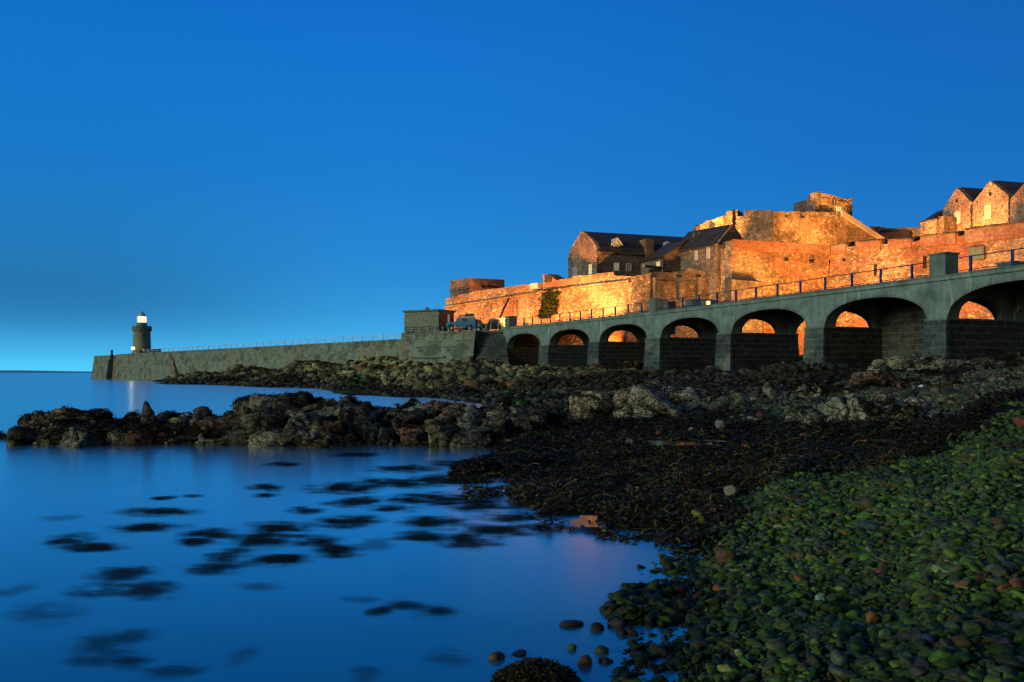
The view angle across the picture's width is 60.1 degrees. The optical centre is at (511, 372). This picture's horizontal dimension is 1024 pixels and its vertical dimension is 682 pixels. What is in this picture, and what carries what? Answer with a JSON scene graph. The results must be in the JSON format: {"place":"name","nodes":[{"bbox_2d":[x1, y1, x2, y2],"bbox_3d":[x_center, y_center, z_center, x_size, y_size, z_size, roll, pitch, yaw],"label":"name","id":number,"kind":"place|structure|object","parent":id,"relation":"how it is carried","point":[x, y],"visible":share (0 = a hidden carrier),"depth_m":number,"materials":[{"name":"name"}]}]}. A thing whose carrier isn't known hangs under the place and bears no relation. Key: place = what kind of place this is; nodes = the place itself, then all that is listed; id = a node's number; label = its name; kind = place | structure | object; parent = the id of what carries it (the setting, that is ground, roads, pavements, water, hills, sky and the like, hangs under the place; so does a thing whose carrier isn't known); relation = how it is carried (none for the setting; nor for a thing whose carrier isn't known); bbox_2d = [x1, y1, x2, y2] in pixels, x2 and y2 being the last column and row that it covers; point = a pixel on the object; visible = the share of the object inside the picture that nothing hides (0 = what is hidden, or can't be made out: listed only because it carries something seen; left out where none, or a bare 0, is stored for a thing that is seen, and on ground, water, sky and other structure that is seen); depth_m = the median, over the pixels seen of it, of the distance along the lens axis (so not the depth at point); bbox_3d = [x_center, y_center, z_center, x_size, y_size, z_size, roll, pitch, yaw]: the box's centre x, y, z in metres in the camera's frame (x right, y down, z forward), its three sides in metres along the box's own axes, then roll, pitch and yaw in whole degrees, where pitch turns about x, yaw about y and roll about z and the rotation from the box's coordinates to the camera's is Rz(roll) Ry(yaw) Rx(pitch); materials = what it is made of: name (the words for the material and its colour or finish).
{"place":"outdoors","nodes":[
{"label":"outdoors","id":0,"kind":"place"},
{"bbox_2d":[0,370,91,372],"bbox_3d":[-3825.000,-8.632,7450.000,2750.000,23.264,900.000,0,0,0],"label":"land","id":1,"kind":"structure","parent":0,"point":[15,371],"depth_m":7033.17,"materials":[{"name":"blue"}]},
{"bbox_2d":[0,373,705,681],"bbox_3d":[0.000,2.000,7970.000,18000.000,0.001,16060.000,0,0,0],"label":"sea","id":2,"kind":"structure","parent":0,"point":[308,618],"depth_m":9.04,"materials":[{"name":"liquid"}]},
{"bbox_2d":[7,426,39,439],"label":"boulder","id":3,"kind":"object","parent":2,"relation":"in","point":[15,432],"visible":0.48,"depth_m":24.69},
{"bbox_2d":[46,534,83,543],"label":"floating seaweed","id":4,"kind":"object","parent":2,"relation":"on","point":[56,541],"visible":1,"depth_m":10.47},
{"bbox_2d":[62,543,117,550],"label":"floating seaweed","id":5,"kind":"object","parent":2,"relation":"on","point":[103,546],"visible":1,"depth_m":10.11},
{"bbox_2d":[0,407,183,445],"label":"rock outcrop","id":6,"kind":"object","parent":2,"relation":"in","point":[140,437],"visible":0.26,"depth_m":25.01,"materials":[{"name":"stone"}]},
{"bbox_2d":[57,426,104,447],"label":"boulder","id":7,"kind":"object","parent":6,"relation":"on","point":[76,437],"visible":0.56,"depth_m":24.05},
{"bbox_2d":[140,401,156,423],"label":"boulder","id":8,"kind":"object","parent":6,"relation":"on","point":[147,411],"visible":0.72,"depth_m":26.20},
{"bbox_2d":[81,584,127,594],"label":"floating seaweed","id":9,"kind":"object","parent":2,"relation":"on","point":[105,590],"visible":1,"depth_m":8.07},
{"bbox_2d":[99,566,147,578],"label":"floating seaweed","id":10,"kind":"object","parent":2,"relation":"on","point":[121,572],"visible":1,"depth_m":8.80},
{"bbox_2d":[116,523,172,530],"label":"floating seaweed","id":11,"kind":"object","parent":2,"relation":"on","point":[144,526],"visible":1,"depth_m":11.41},
{"bbox_2d":[121,581,170,596],"bbox_3d":[-3.324,1.989,8.149,0.723,0.010,1.124,0,0,-45],"label":"floating seaweed","id":12,"kind":"object","parent":2,"relation":"on","point":[147,587],"visible":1,"depth_m":8.13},
{"bbox_2d":[124,507,194,515],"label":"floating seaweed","id":13,"kind":"object","parent":2,"relation":"on","point":[166,510],"visible":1,"depth_m":12.74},
{"bbox_2d":[181,538,211,544],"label":"floating seaweed","id":14,"kind":"object","parent":2,"relation":"on","point":[192,540],"visible":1,"depth_m":10.46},
{"bbox_2d":[185,528,234,536],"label":"floating seaweed","id":15,"kind":"object","parent":2,"relation":"on","point":[210,532],"visible":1,"depth_m":10.93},
{"bbox_2d":[188,563,240,572],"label":"floating seaweed","id":16,"kind":"object","parent":2,"relation":"on","point":[214,567],"visible":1,"depth_m":9.06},
{"bbox_2d":[207,549,248,560],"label":"floating seaweed","id":17,"kind":"object","parent":2,"relation":"on","point":[223,554],"visible":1,"depth_m":9.66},
{"bbox_2d":[230,532,296,544],"bbox_3d":[-2.994,1.989,10.584,1.270,0.010,1.483,0,0,0],"label":"floating seaweed","id":18,"kind":"object","parent":2,"relation":"on","point":[250,539],"visible":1,"depth_m":10.59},
{"bbox_2d":[162,392,388,447],"bbox_3d":[-7.508,2.153,26.079,8.864,3.111,5.610,0,0,0],"label":"rock outcrop","id":19,"kind":"object","parent":2,"relation":"in","point":[357,420],"visible":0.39,"depth_m":25.02,"materials":[{"name":"stone"}]},
{"bbox_2d":[192,406,212,417],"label":"boulder","id":20,"kind":"object","parent":19,"relation":"on","point":[200,411],"visible":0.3,"depth_m":26.07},
{"bbox_2d":[278,421,302,445],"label":"boulder","id":21,"kind":"object","parent":19,"relation":"on","point":[289,434],"visible":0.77,"depth_m":24.13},
{"bbox_2d":[298,430,319,442],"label":"boulder","id":22,"kind":"object","parent":19,"relation":"on","point":[307,435],"visible":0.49,"depth_m":24.12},
{"bbox_2d":[323,420,345,433],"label":"boulder","id":23,"kind":"object","parent":19,"relation":"on","point":[336,426],"visible":1,"depth_m":24.36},
{"bbox_2d":[249,554,307,563],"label":"floating seaweed","id":24,"kind":"object","parent":2,"relation":"on","point":[280,557],"visible":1,"depth_m":9.50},
{"bbox_2d":[254,521,304,531],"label":"floating seaweed","id":25,"kind":"object","parent":2,"relation":"on","point":[273,527],"visible":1,"depth_m":11.36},
{"bbox_2d":[297,534,338,545],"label":"floating seaweed","id":26,"kind":"object","parent":2,"relation":"on","point":[327,541],"visible":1,"depth_m":10.42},
{"bbox_2d":[316,545,357,556],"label":"floating seaweed","id":27,"kind":"object","parent":2,"relation":"on","point":[335,549],"visible":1,"depth_m":9.90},
{"bbox_2d":[308,482,373,493],"bbox_3d":[-2.935,1.989,15.330,1.878,0.010,2.262,0,0,0],"label":"floating seaweed","id":28,"kind":"object","parent":2,"relation":"on","point":[339,486],"visible":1,"depth_m":15.29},
{"bbox_2d":[314,515,378,526],"bbox_3d":[-2.232,1.989,11.882,1.335,0.010,1.529,0,0,0],"label":"floating seaweed","id":29,"kind":"object","parent":2,"relation":"on","point":[359,518],"visible":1,"depth_m":11.83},
{"bbox_2d":[325,496,399,505],"bbox_3d":[-2.277,1.989,13.742,1.676,0.010,1.592,0,0,0],"label":"floating seaweed","id":30,"kind":"object","parent":2,"relation":"on","point":[355,500],"visible":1,"depth_m":13.74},
{"bbox_2d":[365,606,389,612],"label":"floating seaweed","id":31,"kind":"object","parent":2,"relation":"on","point":[379,609],"visible":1,"depth_m":7.41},
{"bbox_2d":[364,479,426,486],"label":"floating seaweed","id":32,"kind":"object","parent":2,"relation":"on","point":[401,482],"visible":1,"depth_m":16.00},
{"bbox_2d":[374,464,434,471],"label":"floating seaweed","id":33,"kind":"object","parent":2,"relation":"on","point":[409,467],"visible":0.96,"depth_m":18.35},
{"bbox_2d":[390,601,422,607],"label":"floating seaweed","id":34,"kind":"object","parent":2,"relation":"on","point":[411,604],"visible":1,"depth_m":7.58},
{"bbox_2d":[394,530,442,539],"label":"floating seaweed","id":35,"kind":"object","parent":2,"relation":"on","point":[424,535],"visible":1,"depth_m":10.74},
{"bbox_2d":[399,516,462,525],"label":"floating seaweed","id":36,"kind":"object","parent":2,"relation":"on","point":[424,520],"visible":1,"depth_m":11.87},
{"bbox_2d":[410,475,461,483],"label":"floating seaweed","id":37,"kind":"object","parent":2,"relation":"on","point":[437,478],"visible":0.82,"depth_m":16.43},
{"bbox_2d":[399,492,475,503],"bbox_3d":[-1.202,1.989,14.028,2.026,0.010,2.131,0,0,0],"label":"floating seaweed","id":38,"kind":"object","parent":2,"relation":"on","point":[415,500],"visible":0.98,"depth_m":13.95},
{"bbox_2d":[426,607,452,612],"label":"floating seaweed","id":39,"kind":"object","parent":2,"relation":"on","point":[439,609],"visible":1,"depth_m":7.42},
{"bbox_2d":[440,534,499,545],"bbox_3d":[-0.532,1.989,10.499,1.176,0.010,1.194,0,0,0],"label":"floating seaweed","id":40,"kind":"object","parent":2,"relation":"on","point":[461,537],"visible":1,"depth_m":10.47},
{"bbox_2d":[377,395,584,447],"bbox_3d":[-1.325,2.156,26.083,7.191,2.914,5.538,0,0,0],"label":"rock outcrop","id":41,"kind":"object","parent":2,"relation":"in","point":[474,436],"visible":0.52,"depth_m":25.05,"materials":[{"name":"stone"}]},
{"bbox_2d":[399,408,437,424],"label":"boulder","id":42,"kind":"object","parent":41,"relation":"on","point":[417,415],"visible":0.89,"depth_m":25.78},
{"bbox_2d":[427,425,455,446],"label":"boulder","id":43,"kind":"object","parent":41,"relation":"on","point":[439,436],"visible":0.79,"depth_m":23.85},
{"bbox_2d":[457,408,480,425],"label":"boulder","id":44,"kind":"object","parent":41,"relation":"on","point":[472,416],"visible":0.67,"depth_m":24.82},
{"bbox_2d":[451,500,514,508],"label":"floating seaweed","id":45,"kind":"object","parent":2,"relation":"on","point":[478,504],"visible":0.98,"depth_m":13.23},
{"bbox_2d":[487,651,504,660],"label":"wet stone","id":46,"kind":"object","parent":2,"relation":"on","point":[497,656],"visible":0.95,"depth_m":6.16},
{"bbox_2d":[465,525,530,535],"bbox_3d":[-0.256,1.989,11.211,1.606,0.010,1.211,0,0,0],"label":"floating seaweed","id":47,"kind":"object","parent":2,"relation":"on","point":[491,529],"visible":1,"depth_m":11.19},
{"bbox_2d":[485,514,549,520],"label":"floating seaweed","id":48,"kind":"object","parent":2,"relation":"on","point":[509,517],"visible":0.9,"depth_m":12.13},
{"bbox_2d":[491,656,583,681],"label":"seaweed mound","id":49,"kind":"object","parent":2,"relation":"on","point":[535,669],"visible":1,"depth_m":5.66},
{"bbox_2d":[510,523,572,529],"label":"floating seaweed","id":50,"kind":"object","parent":2,"relation":"on","point":[533,526],"visible":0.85,"depth_m":11.37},
{"bbox_2d":[546,509,593,515],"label":"floating seaweed","id":51,"kind":"object","parent":2,"relation":"on","point":[577,513],"visible":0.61,"depth_m":12.56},
{"bbox_2d":[559,620,583,626],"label":"wet stone","id":52,"kind":"object","parent":2,"relation":"on","point":[569,623],"visible":1,"depth_m":6.97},
{"bbox_2d":[578,655,591,666],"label":"wet stone","id":53,"kind":"object","parent":2,"relation":"on","point":[584,660],"visible":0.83,"depth_m":6.03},
{"bbox_2d":[590,622,603,630],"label":"wet stone","id":54,"kind":"object","parent":2,"relation":"on","point":[596,626],"visible":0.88,"depth_m":6.87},
{"bbox_2d":[607,618,624,627],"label":"wet stone","id":55,"kind":"object","parent":2,"relation":"on","point":[616,623],"visible":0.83,"depth_m":6.95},
{"bbox_2d":[0,0,1023,370],"label":"sky","id":56,"kind":"structure","parent":0,"point":[231,172],"materials":[{"name":"blue"}]},
{"bbox_2d":[153,355,1023,681],"bbox_3d":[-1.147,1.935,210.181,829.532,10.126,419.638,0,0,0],"label":"ground","id":57,"kind":"structure","parent":0,"point":[993,411],"depth_m":14.43,"materials":[{"name":"stone"}]},
{"bbox_2d":[91,339,400,379],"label":"breakwater","id":58,"kind":"object","parent":57,"relation":"on","point":[149,366],"visible":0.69,"depth_m":198.70,"materials":[{"name":"stone"}]},
{"bbox_2d":[132,310,151,352],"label":"lighthouse","id":59,"kind":"object","parent":58,"relation":"on","point":[141,330],"visible":0.88,"depth_m":260.20,"materials":[{"name":"stone"}]},
{"bbox_2d":[144,333,400,351],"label":"breakwater railing","id":60,"kind":"object","parent":58,"relation":"on","point":[277,343],"visible":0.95,"depth_m":174.73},
{"bbox_2d":[399,330,508,363],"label":"quay","id":61,"kind":"structure","parent":57,"relation":"on","point":[434,347],"depth_m":124.39,"materials":[{"name":"stone"}]},
{"bbox_2d":[402,307,455,332],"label":"pump hut","id":62,"kind":"object","parent":61,"relation":"on","point":[426,318],"visible":0.94,"depth_m":128.19,"materials":[{"name":"stone"}]},
{"bbox_2d":[446,313,476,330],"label":"off roader","id":63,"kind":"object","parent":61,"relation":"on","point":[466,320],"visible":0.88,"depth_m":124.40,"materials":[{"name":"blue metal"}]},
{"bbox_2d":[478,318,504,329],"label":"off roader","id":64,"kind":"object","parent":61,"relation":"on","point":[493,322],"visible":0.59,"depth_m":127.69,"materials":[{"name":"grey metal"}]},
{"bbox_2d":[162,355,836,407],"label":"rock bank","id":65,"kind":"object","parent":57,"relation":"on","point":[471,375],"visible":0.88,"depth_m":90.01,"materials":[{"name":"stone"}]},
{"bbox_2d":[0,350,1023,546],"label":"seaweed","id":66,"kind":"object","parent":57,"relation":"on","point":[669,496],"visible":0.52,"depth_m":17.23,"materials":[{"name":"plant"}]},
{"bbox_2d":[724,485,738,497],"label":"cobble","id":67,"kind":"object","parent":66,"relation":"on","point":[731,489],"visible":0.79,"depth_m":13.21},
{"bbox_2d":[444,272,650,344],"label":"castle wall","id":68,"kind":"structure","parent":57,"relation":"on","point":[596,291],"depth_m":123.18,"materials":[{"name":"stone"}]},
{"bbox_2d":[537,288,561,318],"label":"ivy","id":69,"kind":"object","parent":68,"relation":"attached to","point":[548,303],"visible":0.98,"depth_m":126.58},
{"bbox_2d":[566,515,607,528],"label":"water pool","id":70,"kind":"structure","parent":57,"relation":"on","point":[583,520],"depth_m":11.48,"materials":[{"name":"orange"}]},
{"bbox_2d":[568,384,682,421],"bbox_3d":[3.461,1.641,28.427,3.640,2.569,3.416,0,0,0],"label":"rock outcrop","id":71,"kind":"object","parent":57,"relation":"on","point":[640,396],"visible":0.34,"depth_m":27.22,"materials":[{"name":"stone"}]},
{"bbox_2d":[571,370,731,390],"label":"rock outcrop","id":72,"kind":"object","parent":57,"relation":"on","point":[629,379],"visible":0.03,"depth_m":65.67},
{"bbox_2d":[647,268,705,337],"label":"castle wall","id":73,"kind":"structure","parent":57,"relation":"on","point":[686,282],"depth_m":114.12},
{"bbox_2d":[643,264,661,272],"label":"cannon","id":74,"kind":"object","parent":73,"relation":"on","point":[655,268],"visible":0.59,"depth_m":116.30,"materials":[{"name":"metal"}]},
{"bbox_2d":[670,442,720,445],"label":"water pool","id":75,"kind":"structure","parent":57,"relation":"on","point":[690,443],"depth_m":16.99,"materials":[{"name":"grey"}]},
{"bbox_2d":[661,386,750,411],"bbox_3d":[6.138,1.510,30.821,3.926,2.105,3.367,0,0,0],"label":"rock outcrop","id":76,"kind":"object","parent":57,"relation":"on","point":[691,398],"visible":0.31,"depth_m":29.84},
{"bbox_2d":[458,354,1023,488],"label":"shingle","id":77,"kind":"object","parent":57,"relation":"on","point":[947,395],"visible":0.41,"depth_m":29.42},
{"bbox_2d":[724,277,761,332],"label":"wall buttress","id":78,"kind":"structure","parent":57,"relation":"on","point":[752,326],"depth_m":109.83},
{"bbox_2d":[500,248,1023,370],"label":"arched bridge","id":79,"kind":"structure","parent":57,"relation":"on","point":[910,316],"depth_m":67.56,"materials":[{"name":"stone"}]},
{"bbox_2d":[720,239,829,354],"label":"castle wall","id":80,"kind":"structure","parent":57,"relation":"on","point":[764,263],"depth_m":113.80,"materials":[{"name":"stone"}]},
{"bbox_2d":[734,382,851,399],"bbox_3d":[11.081,1.025,34.340,5.114,1.313,3.295,0,0,0],"label":"rock outcrop","id":81,"kind":"object","parent":57,"relation":"on","point":[767,390],"visible":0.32,"depth_m":33.04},
{"bbox_2d":[599,383,1023,681],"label":"cobble shingle","id":82,"kind":"object","parent":57,"relation":"on","point":[958,637],"visible":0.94,"depth_m":7.46,"materials":[{"name":"stone"}]},
{"bbox_2d":[715,548,736,564],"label":"cobble","id":83,"kind":"object","parent":82,"relation":"on","point":[722,556],"visible":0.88,"depth_m":8.76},
{"bbox_2d":[765,639,785,651],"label":"cobble","id":84,"kind":"object","parent":82,"relation":"on","point":[772,645],"visible":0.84,"depth_m":5.86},
{"bbox_2d":[830,650,847,667],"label":"cobble","id":85,"kind":"object","parent":82,"relation":"on","point":[838,658],"visible":0.91,"depth_m":5.42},
{"bbox_2d":[831,620,854,635],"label":"cobble","id":86,"kind":"object","parent":82,"relation":"on","point":[846,627],"visible":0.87,"depth_m":6.04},
{"bbox_2d":[850,497,878,510],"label":"cobble","id":87,"kind":"object","parent":82,"relation":"on","point":[864,504],"visible":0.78,"depth_m":10.14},
{"bbox_2d":[853,520,880,530],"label":"cobble","id":88,"kind":"object","parent":82,"relation":"on","point":[866,525],"visible":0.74,"depth_m":9.38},
{"bbox_2d":[920,633,934,646],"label":"cobble","id":89,"kind":"object","parent":82,"relation":"on","point":[929,639],"visible":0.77,"depth_m":5.39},
{"bbox_2d":[1008,577,1023,588],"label":"cobble","id":90,"kind":"object","parent":82,"relation":"on","point":[1016,582],"visible":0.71,"depth_m":6.41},
{"bbox_2d":[828,666,858,679],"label":"cobble","id":91,"kind":"object","parent":57,"relation":"on","point":[841,673],"visible":0.98,"depth_m":5.22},
{"bbox_2d":[784,393,944,424],"bbox_3d":[9.048,1.276,22.044,4.342,1.571,2.492,0,0,0],"label":"rock outcrop","id":92,"kind":"object","parent":57,"relation":"on","point":[843,407],"visible":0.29,"depth_m":21.25,"materials":[{"name":"stone"}]},
{"bbox_2d":[843,371,921,390],"bbox_3d":[15.876,0.751,38.347,4.006,1.663,3.256,0,0,0],"label":"rock outcrop","id":93,"kind":"object","parent":57,"relation":"on","point":[886,378],"visible":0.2,"depth_m":38.22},
{"bbox_2d":[850,353,970,375],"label":"rock outcrop","id":94,"kind":"object","parent":57,"relation":"on","point":[897,362],"visible":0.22,"depth_m":44.59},
{"bbox_2d":[829,221,1023,326],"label":"castle wall","id":95,"kind":"structure","parent":57,"relation":"on","point":[859,256],"depth_m":108.32,"materials":[{"name":"stone"}]},
{"bbox_2d":[912,374,1017,391],"bbox_3d":[18.543,0.954,35.138,6.865,1.794,4.599,0,0,0],"label":"rock outcrop","id":96,"kind":"object","parent":57,"relation":"on","point":[959,384],"visible":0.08,"depth_m":33.57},
{"bbox_2d":[942,352,1023,371],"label":"rock outcrop","id":97,"kind":"object","parent":57,"relation":"on","point":[992,362],"visible":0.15,"depth_m":41.66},
{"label":"terrace ground","id":98,"kind":"structure","parent":0,"visible":0},
{"bbox_2d":[449,278,503,296],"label":"gun post","id":99,"kind":"object","parent":98,"relation":"on","point":[463,286],"visible":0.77,"depth_m":149.61,"materials":[{"name":"stone"}]},
{"bbox_2d":[568,231,683,277],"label":"gambrel house","id":100,"kind":"structure","parent":98,"relation":"on","point":[590,253],"depth_m":124.24,"materials":[{"name":"stone"}]},
{"bbox_2d":[638,239,688,274],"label":"stone cottage","id":101,"kind":"structure","parent":98,"relation":"on","point":[666,258],"depth_m":118.83,"materials":[{"name":"stone"}]},
{"bbox_2d":[685,299,715,306],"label":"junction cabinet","id":102,"kind":"object","parent":98,"relation":"on","point":[692,302],"visible":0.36,"depth_m":94.90,"materials":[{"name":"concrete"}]},
{"bbox_2d":[694,216,725,230],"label":"wall","id":103,"kind":"structure","parent":98,"relation":"on","point":[719,221],"depth_m":137.30,"materials":[{"name":"stone"}]},
{"bbox_2d":[678,224,742,301],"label":"stone cottage","id":104,"kind":"structure","parent":98,"relation":"on","point":[701,251],"depth_m":115.32,"materials":[{"name":"stone"}]},
{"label":"upper terrace ground","id":105,"kind":"structure","parent":0,"visible":0},
{"bbox_2d":[726,210,771,241],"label":"citadel wall","id":106,"kind":"structure","parent":105,"relation":"on","point":[755,225],"depth_m":132.33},
{"bbox_2d":[772,210,883,259],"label":"citadel wall","id":107,"kind":"structure","parent":105,"relation":"on","point":[825,228],"depth_m":134.88,"materials":[{"name":"stone"}]},
{"bbox_2d":[793,192,851,215],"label":"square tower","id":108,"kind":"structure","parent":107,"relation":"on","point":[818,202],"depth_m":138.39,"materials":[{"name":"stone"}]},
{"bbox_2d":[870,226,919,236],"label":"rampart","id":109,"kind":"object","parent":105,"relation":"on","point":[914,231],"visible":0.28,"depth_m":146.66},
{"bbox_2d":[881,230,909,238],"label":"storage roof","id":110,"kind":"structure","parent":109,"relation":"on","point":[893,234],"depth_m":145.57,"materials":[{"name":"stone"}]},
{"bbox_2d":[919,216,956,234],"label":"lean to","id":111,"kind":"object","parent":105,"relation":"on","point":[942,224],"visible":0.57,"depth_m":115.35,"materials":[{"name":"beige stone"}]},
{"bbox_2d":[942,187,982,230],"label":"hill house","id":112,"kind":"structure","parent":105,"relation":"on","point":[959,205],"depth_m":114.96,"materials":[{"name":"beige stone"}]},
{"bbox_2d":[972,180,1023,226],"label":"hill house","id":113,"kind":"structure","parent":105,"relation":"on","point":[991,204],"depth_m":109.97,"materials":[{"name":"beige stone"}]},
{"bbox_2d":[1010,184,1023,221],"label":"hill house","id":114,"kind":"structure","parent":105,"relation":"on","point":[1017,207],"depth_m":104.50,"materials":[{"name":"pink stone"}]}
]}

